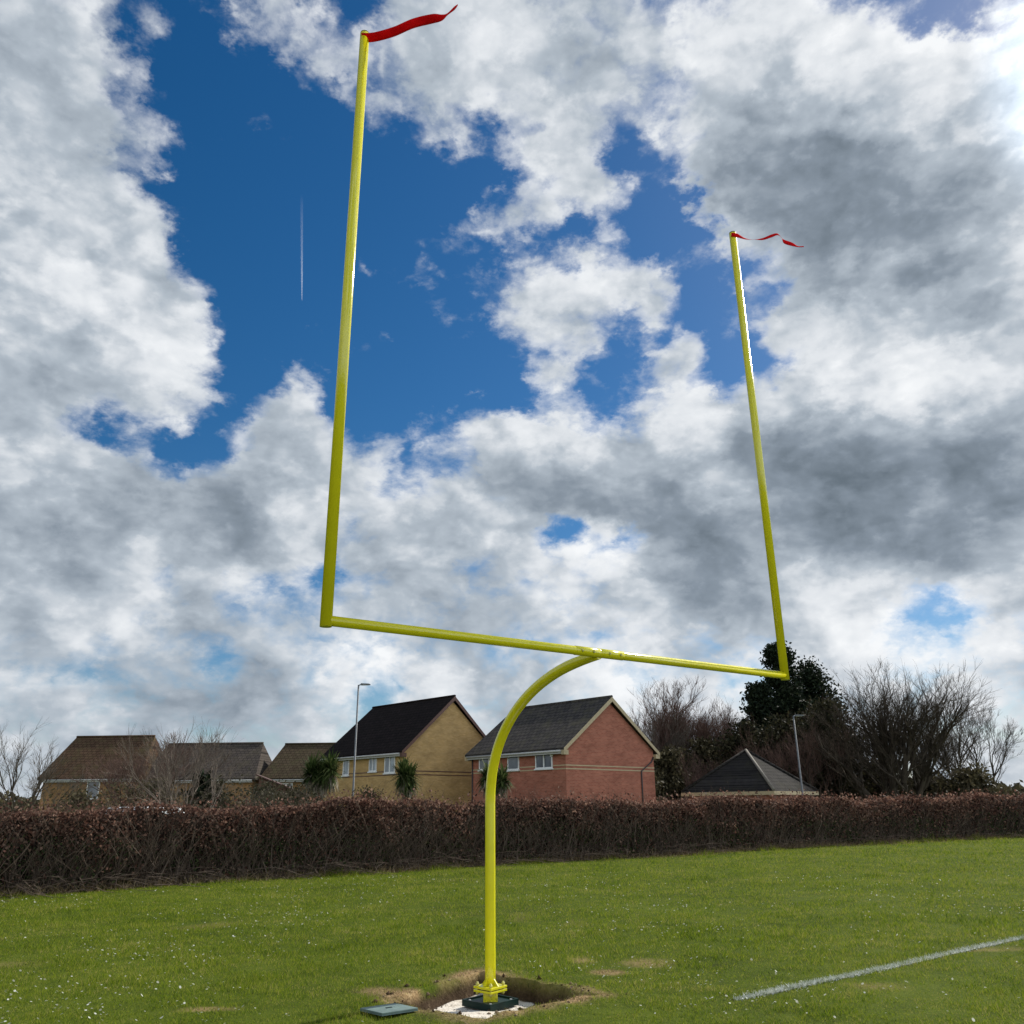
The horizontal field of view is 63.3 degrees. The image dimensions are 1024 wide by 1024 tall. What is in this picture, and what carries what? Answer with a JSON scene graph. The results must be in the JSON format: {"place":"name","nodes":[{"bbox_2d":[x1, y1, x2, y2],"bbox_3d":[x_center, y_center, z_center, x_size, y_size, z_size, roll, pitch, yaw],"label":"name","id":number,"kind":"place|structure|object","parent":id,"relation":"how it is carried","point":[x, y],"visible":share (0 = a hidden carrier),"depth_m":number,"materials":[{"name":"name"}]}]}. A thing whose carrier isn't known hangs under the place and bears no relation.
{"place":"outdoors","nodes":[
{"label":"outdoors","id":0,"kind":"place"},
{"bbox_2d":[37,735,161,817],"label":"terrace house","id":1,"kind":"structure","parent":0,"point":[90,749],"depth_m":62.77,"materials":[{"name":"brick"}]},
{"bbox_2d":[86,782,99,798],"bbox_3d":[-30.731,20.380,60.847,0.936,1.255,0.048,-1,-20,1],"label":"window","id":2,"kind":"structure","parent":1,"relation":"in","point":[98,783],"depth_m":60.88,"materials":[{"name":"grey glass"}]},
{"bbox_2d":[140,742,271,808],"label":"terrace house","id":3,"kind":"structure","parent":0,"point":[256,758],"depth_m":63.51,"materials":[{"name":"brick"}]},
{"bbox_2d":[262,742,335,800],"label":"terrace house","id":4,"kind":"structure","parent":0,"point":[286,764],"depth_m":64.22,"materials":[{"name":"brick"}]},
{"bbox_2d":[320,695,485,810],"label":"brick house","id":5,"kind":"structure","parent":0,"point":[438,738],"depth_m":52.78,"materials":[{"name":"beige brick"}]},
{"bbox_2d":[341,760,349,776],"bbox_3d":[-10.803,16.617,53.924,0.099,1.097,0.803,18,-27,-42],"label":"window","id":6,"kind":"structure","parent":5,"relation":"in","point":[346,764],"depth_m":53.92,"materials":[{"name":"white plastic"}]},
{"bbox_2d":[367,758,376,772],"bbox_3d":[-8.737,15.781,52.022,0.099,1.062,0.912,18,-27,-42],"label":"window","id":7,"kind":"structure","parent":5,"relation":"in","point":[373,761],"depth_m":51.98,"materials":[{"name":"white plastic"}]},
{"bbox_2d":[383,757,395,774],"bbox_3d":[-7.503,15.417,50.823,0.099,1.216,1.178,18,-27,-42],"label":"window","id":8,"kind":"structure","parent":5,"relation":"in","point":[388,761],"depth_m":50.83,"materials":[{"name":"white plastic"}]},
{"bbox_2d":[0,831,1023,1023],"bbox_3d":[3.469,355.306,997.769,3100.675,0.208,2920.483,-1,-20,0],"label":"ground","id":9,"kind":"structure","parent":0,"point":[522,991],"depth_m":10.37,"materials":[{"name":"green plant"}]},
{"bbox_2d":[0,719,99,812],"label":"bare tree","id":10,"kind":"object","parent":9,"relation":"on","point":[36,788],"visible":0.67,"depth_m":47.22,"materials":[{"name":"brown plant"}]},
{"bbox_2d":[62,786,110,812],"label":"scrub bush","id":11,"kind":"object","parent":9,"relation":"on","point":[79,794],"visible":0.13,"depth_m":37.74,"materials":[{"name":"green plant"}]},
{"bbox_2d":[32,777,185,818],"bbox_3d":[-16.447,12.602,33.980,6.734,3.468,6.589,-1,-20,0],"label":"brown bush","id":12,"kind":"object","parent":9,"relation":"on","point":[99,800],"visible":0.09,"depth_m":34.05,"materials":[{"name":"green plant"}]},
{"bbox_2d":[63,728,235,806],"bbox_3d":[-19.780,14.473,43.932,9.664,5.929,5.913,-11,-22,27],"label":"bare tree","id":13,"kind":"object","parent":9,"relation":"on","point":[116,776],"visible":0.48,"depth_m":43.96,"materials":[{"name":"brown plant"}]},
{"bbox_2d":[121,773,184,806],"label":"scrub bush","id":14,"kind":"object","parent":9,"relation":"on","point":[150,785],"visible":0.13,"depth_m":33.84,"materials":[{"name":"brown plant"}]},
{"bbox_2d":[101,717,244,813],"bbox_3d":[-12.493,9.828,29.699,3.946,5.017,5.807,-12,-22,29],"label":"bare tree","id":15,"kind":"object","parent":9,"relation":"on","point":[169,766],"visible":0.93,"depth_m":30.16,"materials":[{"name":"brown plant"}]},
{"bbox_2d":[177,769,225,811],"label":"evergreen shrub","id":16,"kind":"object","parent":9,"relation":"on","point":[203,786],"visible":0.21,"depth_m":33.09,"materials":[{"name":"green plant"}]},
{"bbox_2d":[185,775,251,815],"bbox_3d":[-11.666,11.989,32.885,3.065,3.024,2.896,-1,-20,0],"label":"scrub bush","id":17,"kind":"object","parent":9,"relation":"on","point":[217,789],"visible":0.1,"depth_m":32.84,"materials":[{"name":"brown plant"}]},
{"bbox_2d":[164,768,330,814],"bbox_3d":[-10.087,11.492,31.494,5.853,3.514,6.044,-16,-25,38],"label":"arching bush","id":18,"kind":"object","parent":9,"relation":"on","point":[285,801],"visible":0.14,"depth_m":31.84,"materials":[{"name":"brown plant"}]},
{"bbox_2d":[244,779,285,813],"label":"scrub bush","id":19,"kind":"object","parent":9,"relation":"on","point":[264,786],"visible":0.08,"depth_m":34.99,"materials":[{"name":"brown plant"}]},
{"bbox_2d":[256,774,306,803],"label":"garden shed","id":20,"kind":"structure","parent":9,"relation":"on","point":[266,779],"depth_m":41.03,"materials":[{"name":"wood"}]},
{"bbox_2d":[272,785,321,804],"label":"scrub bush","id":21,"kind":"object","parent":9,"relation":"on","point":[297,793],"visible":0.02,"depth_m":34.16,"materials":[{"name":"brown plant"}]},
{"bbox_2d":[297,746,348,803],"bbox_3d":[-8.063,12.064,35.036,2.476,4.260,1.823,-6,-20,15],"label":"spiky palm","id":22,"kind":"object","parent":9,"relation":"on","point":[322,773],"visible":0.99,"depth_m":35.09,"materials":[{"name":"green plant"}]},
{"bbox_2d":[352,683,370,796],"bbox_3d":[-7.375,12.149,40.279,0.673,7.577,0.172,-1,-20,0],"label":"street lamp","id":23,"kind":"object","parent":9,"relation":"on","point":[363,684],"visible":0.51,"depth_m":40.66,"materials":[{"name":"metal"}]},
{"bbox_2d":[352,784,389,799],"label":"scrub bush","id":24,"kind":"object","parent":9,"relation":"on","point":[369,794],"visible":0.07,"depth_m":38.73,"materials":[{"name":"brown plant"}]},
{"bbox_2d":[360,1003,417,1015],"bbox_3d":[-1.094,4.416,7.375,0.370,0.029,0.370,17,-28,-37],"label":"socket box lid","id":25,"kind":"object","parent":9,"relation":"on","point":[388,1009],"visible":1,"depth_m":7.32,"materials":[{"name":"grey plastic"}]},
{"bbox_2d":[387,756,426,799],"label":"spiky palm","id":26,"kind":"object","parent":9,"relation":"on","point":[405,771],"visible":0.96,"depth_m":37.81,"materials":[{"name":"green plant"}]},
{"bbox_2d":[462,994,518,1010],"bbox_3d":[-0.216,4.894,8.290,0.400,0.058,0.400,-18,-26,40],"label":"ground socket box","id":27,"kind":"object","parent":9,"relation":"on","point":[477,1002],"visible":0.78,"depth_m":8.21,"materials":[{"name":"green plastic"}]},
{"bbox_2d":[320,30,789,1001],"bbox_3d":[0.270,0.287,9.182,5.660,9.335,2.040,13,-23,-33],"label":"goal post","id":28,"kind":"object","parent":27,"relation":"on","point":[490,988],"visible":0.97,"depth_m":8.20,"materials":[{"name":"yellow metal"}]},
{"bbox_2d":[361,4,457,41],"bbox_3d":[-1.033,-4.944,8.420,1.001,0.287,0.091,-3,-20,7],"label":"wind ribbon","id":29,"kind":"object","parent":28,"relation":"attached to","point":[403,27],"visible":1,"depth_m":8.41,"materials":[{"name":"red fabric"}]},
{"bbox_2d":[731,233,803,246],"bbox_3d":[3.540,-3.787,11.526,1.050,0.213,0.078,2,-20,-7],"label":"wind ribbon","id":30,"kind":"object","parent":28,"relation":"attached to","point":[764,238],"visible":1,"depth_m":11.54,"materials":[{"name":"red fabric"}]},
{"bbox_2d":[473,759,516,801],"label":"spiky palm","id":31,"kind":"object","parent":9,"relation":"on","point":[503,782],"visible":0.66,"depth_m":38.83,"materials":[{"name":"green plant"}]},
{"bbox_2d":[373,970,632,1022],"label":"soil crumbs","id":32,"kind":"object","parent":9,"relation":"on","point":[428,994],"visible":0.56,"depth_m":8.06,"materials":[{"name":"brown soil"}]},
{"bbox_2d":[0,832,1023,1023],"bbox_3d":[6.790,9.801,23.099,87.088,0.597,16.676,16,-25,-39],"label":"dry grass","id":33,"kind":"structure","parent":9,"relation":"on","point":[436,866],"depth_m":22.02,"materials":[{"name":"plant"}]},
{"bbox_2d":[0,779,1023,820],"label":"distant wood","id":34,"kind":"object","parent":9,"relation":"on","point":[1019,788],"depth_m":145.91,"materials":[{"name":"brown plant"}]},
{"bbox_2d":[0,773,1023,898],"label":"beech hedge","id":35,"kind":"object","parent":9,"relation":"on","point":[101,844],"visible":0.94,"depth_m":24.38,"materials":[{"name":"brown plant"}]},
{"bbox_2d":[0,871,1023,1023],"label":"daisy flowers","id":36,"kind":"object","parent":9,"relation":"on","point":[973,1019],"visible":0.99,"depth_m":10.31,"materials":[{"name":"white plant"}]},
{"bbox_2d":[626,701,699,768],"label":"bare tree","id":37,"kind":"object","parent":9,"relation":"on","point":[681,739],"visible":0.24,"depth_m":65.98,"materials":[{"name":"brown plant"}]},
{"bbox_2d":[654,773,676,806],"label":"ivy bush","id":38,"kind":"object","parent":9,"relation":"on","point":[657,781],"visible":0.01,"depth_m":58.65,"materials":[{"name":"green plant"}]},
{"bbox_2d":[627,674,721,761],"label":"bare tree","id":39,"kind":"object","parent":9,"relation":"on","point":[671,706],"visible":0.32,"depth_m":67.99,"materials":[{"name":"brown plant"}]},
{"bbox_2d":[626,696,733,768],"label":"bare tree","id":40,"kind":"object","parent":9,"relation":"on","point":[681,728],"visible":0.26,"depth_m":66.51,"materials":[{"name":"brown plant"}]},
{"bbox_2d":[653,742,707,801],"bbox_3d":[11.931,20.622,62.725,6.764,6.276,6.762,-1,-20,0],"label":"ivy bush","id":41,"kind":"object","parent":9,"relation":"on","point":[671,776],"visible":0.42,"depth_m":62.10,"materials":[{"name":"green plant"}]},
{"bbox_2d":[651,702,734,730],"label":"bare tree","id":42,"kind":"object","parent":9,"relation":"on","point":[708,716],"visible":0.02,"depth_m":75.94,"materials":[{"name":"brown plant"}]},
{"bbox_2d":[676,751,725,797],"bbox_3d":[13.696,19.538,58.736,4.069,5.635,5.766,-18,-26,40],"label":"bare tree","id":43,"kind":"object","parent":9,"relation":"on","point":[699,770],"visible":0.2,"depth_m":59.53,"materials":[{"name":"brown plant"}]},
{"bbox_2d":[674,734,728,796],"bbox_3d":[15.283,20.946,64.734,7.598,7.001,6.791,-1,-20,0],"label":"ivy bush","id":44,"kind":"object","parent":9,"relation":"on","point":[700,748],"visible":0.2,"depth_m":64.83,"materials":[{"name":"green plant"}]},
{"bbox_2d":[661,702,761,781],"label":"bare tree","id":45,"kind":"object","parent":9,"relation":"on","point":[725,720],"visible":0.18,"depth_m":67.26,"materials":[{"name":"brown plant"}]},
{"bbox_2d":[707,691,743,741],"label":"bare tree","id":46,"kind":"object","parent":9,"relation":"on","point":[725,718],"visible":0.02,"depth_m":69.48,"materials":[{"name":"brown plant"}]},
{"bbox_2d":[681,749,818,804],"bbox_3d":[14.120,16.559,49.249,5.933,4.840,5.934,-17,-25,39],"label":"hipped bungalow","id":47,"kind":"object","parent":9,"relation":"on","point":[746,770],"visible":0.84,"depth_m":48.25,"materials":[{"name":"grey tile"}]},
{"bbox_2d":[704,714,799,778],"bbox_3d":[17.668,19.072,61.103,6.911,8.021,7.004,4,-20,-12],"label":"ivy bush","id":48,"kind":"object","parent":9,"relation":"on","point":[734,740],"visible":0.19,"depth_m":61.50,"materials":[{"name":"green plant"}]},
{"bbox_2d":[734,678,788,750],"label":"conifer","id":49,"kind":"object","parent":9,"relation":"on","point":[759,699],"visible":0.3,"depth_m":66.00,"materials":[{"name":"green plant"}]},
{"bbox_2d":[730,724,800,775],"bbox_3d":[18.006,18.430,58.133,5.771,7.230,6.475,-17,-25,39],"label":"tree","id":50,"kind":"object","parent":9,"relation":"on","point":[769,756],"visible":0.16,"depth_m":58.20,"materials":[{"name":"brown plant"}]},
{"bbox_2d":[758,640,831,788],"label":"conifer","id":51,"kind":"object","parent":9,"relation":"on","point":[791,697],"visible":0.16,"depth_m":68.37,"materials":[{"name":"green plant"}]},
{"bbox_2d":[737,710,853,798],"bbox_3d":[20.282,18.585,60.023,8.288,8.215,8.349,-1,-20,0],"label":"ivy bush","id":52,"kind":"object","parent":9,"relation":"on","point":[781,724],"visible":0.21,"depth_m":60.27,"materials":[{"name":"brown plant"}]},
{"bbox_2d":[793,714,803,794],"bbox_3d":[15.477,13.885,43.825,0.643,6.232,0.172,-1,-20,0],"label":"street lamp","id":53,"kind":"object","parent":9,"relation":"on","point":[795,715],"visible":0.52,"depth_m":44.17,"materials":[{"name":"metal"}]},
{"bbox_2d":[757,713,858,802],"bbox_3d":[20.527,17.962,57.773,7.095,7.838,6.356,-11,-22,26],"label":"bare tree","id":54,"kind":"object","parent":9,"relation":"on","point":[811,777],"visible":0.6,"depth_m":56.92,"materials":[{"name":"brown plant"}]},
{"bbox_2d":[789,655,858,756],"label":"conifer","id":55,"kind":"object","parent":9,"relation":"on","point":[816,686],"visible":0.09,"depth_m":71.09,"materials":[{"name":"green plant"}]},
{"bbox_2d":[786,699,869,789],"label":"bare tree","id":56,"kind":"object","parent":9,"relation":"on","point":[841,732],"visible":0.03,"depth_m":65.02,"materials":[{"name":"brown plant"}]},
{"bbox_2d":[794,691,878,800],"bbox_3d":[23.562,18.163,61.066,8.718,9.648,8.158,-1,-20,0],"label":"bare tree","id":57,"kind":"object","parent":9,"relation":"on","point":[824,704],"visible":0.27,"depth_m":60.99,"materials":[{"name":"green plant"}]},
{"bbox_2d":[846,758,898,799],"bbox_3d":[27.508,20.922,62.305,6.812,5.110,6.332,-19,-26,41],"label":"ivy bush","id":58,"kind":"object","parent":9,"relation":"on","point":[878,791],"visible":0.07,"depth_m":61.43,"materials":[{"name":"green plant"}]},
{"bbox_2d":[726,935,1023,1000],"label":"pitch line","id":59,"kind":"object","parent":9,"relation":"on","point":[788,987],"visible":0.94,"depth_m":8.86,"materials":[{"name":"paint"}]},
{"bbox_2d":[787,656,998,799],"bbox_3d":[26.024,15.452,56.375,13.389,11.743,13.763,-13,-23,30],"label":"bare tree","id":60,"kind":"object","parent":9,"relation":"on","point":[909,730],"visible":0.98,"depth_m":54.07,"materials":[{"name":"brown plant"}]},
{"bbox_2d":[897,770,962,799],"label":"ivy bush","id":61,"kind":"object","parent":9,"relation":"on","point":[929,792],"visible":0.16,"depth_m":57.70,"materials":[{"name":"green plant"}]},
{"bbox_2d":[899,691,1023,785],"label":"bare tree","id":62,"kind":"object","parent":9,"relation":"on","point":[966,744],"visible":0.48,"depth_m":62.62,"materials":[{"name":"brown plant"}]},
{"bbox_2d":[925,762,1023,797],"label":"ivy bush","id":63,"kind":"object","parent":9,"relation":"on","point":[974,779],"visible":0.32,"depth_m":55.78,"materials":[{"name":"green plant"}]},
{"bbox_2d":[0,0,1023,799],"label":"sky","id":64,"kind":"structure","parent":0,"point":[548,437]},
{"bbox_2d":[465,695,659,807],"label":"brick house","id":65,"kind":"structure","parent":0,"point":[594,744],"depth_m":46.77,"materials":[{"name":"red brick"}]},
{"bbox_2d":[478,759,488,771],"bbox_3d":[-1.650,14.743,48.657,0.099,0.868,1.009,17,-26,-40],"label":"window","id":66,"kind":"structure","parent":65,"relation":"in","point":[480,760],"depth_m":48.74,"materials":[{"name":"white plastic"}]},
{"bbox_2d":[507,757,519,771],"bbox_3d":[0.053,14.152,46.907,0.099,0.957,1.070,17,-26,-40],"label":"window","id":67,"kind":"structure","parent":65,"relation":"in","point":[513,762],"depth_m":46.90,"materials":[{"name":"grey glass"}]},
{"bbox_2d":[534,755,553,769],"bbox_3d":[1.714,13.545,45.227,0.099,0.965,1.423,17,-26,-40],"label":"window","id":68,"kind":"structure","parent":65,"relation":"in","point":[542,762],"depth_m":45.20,"materials":[{"name":"white plastic"}]}
]}

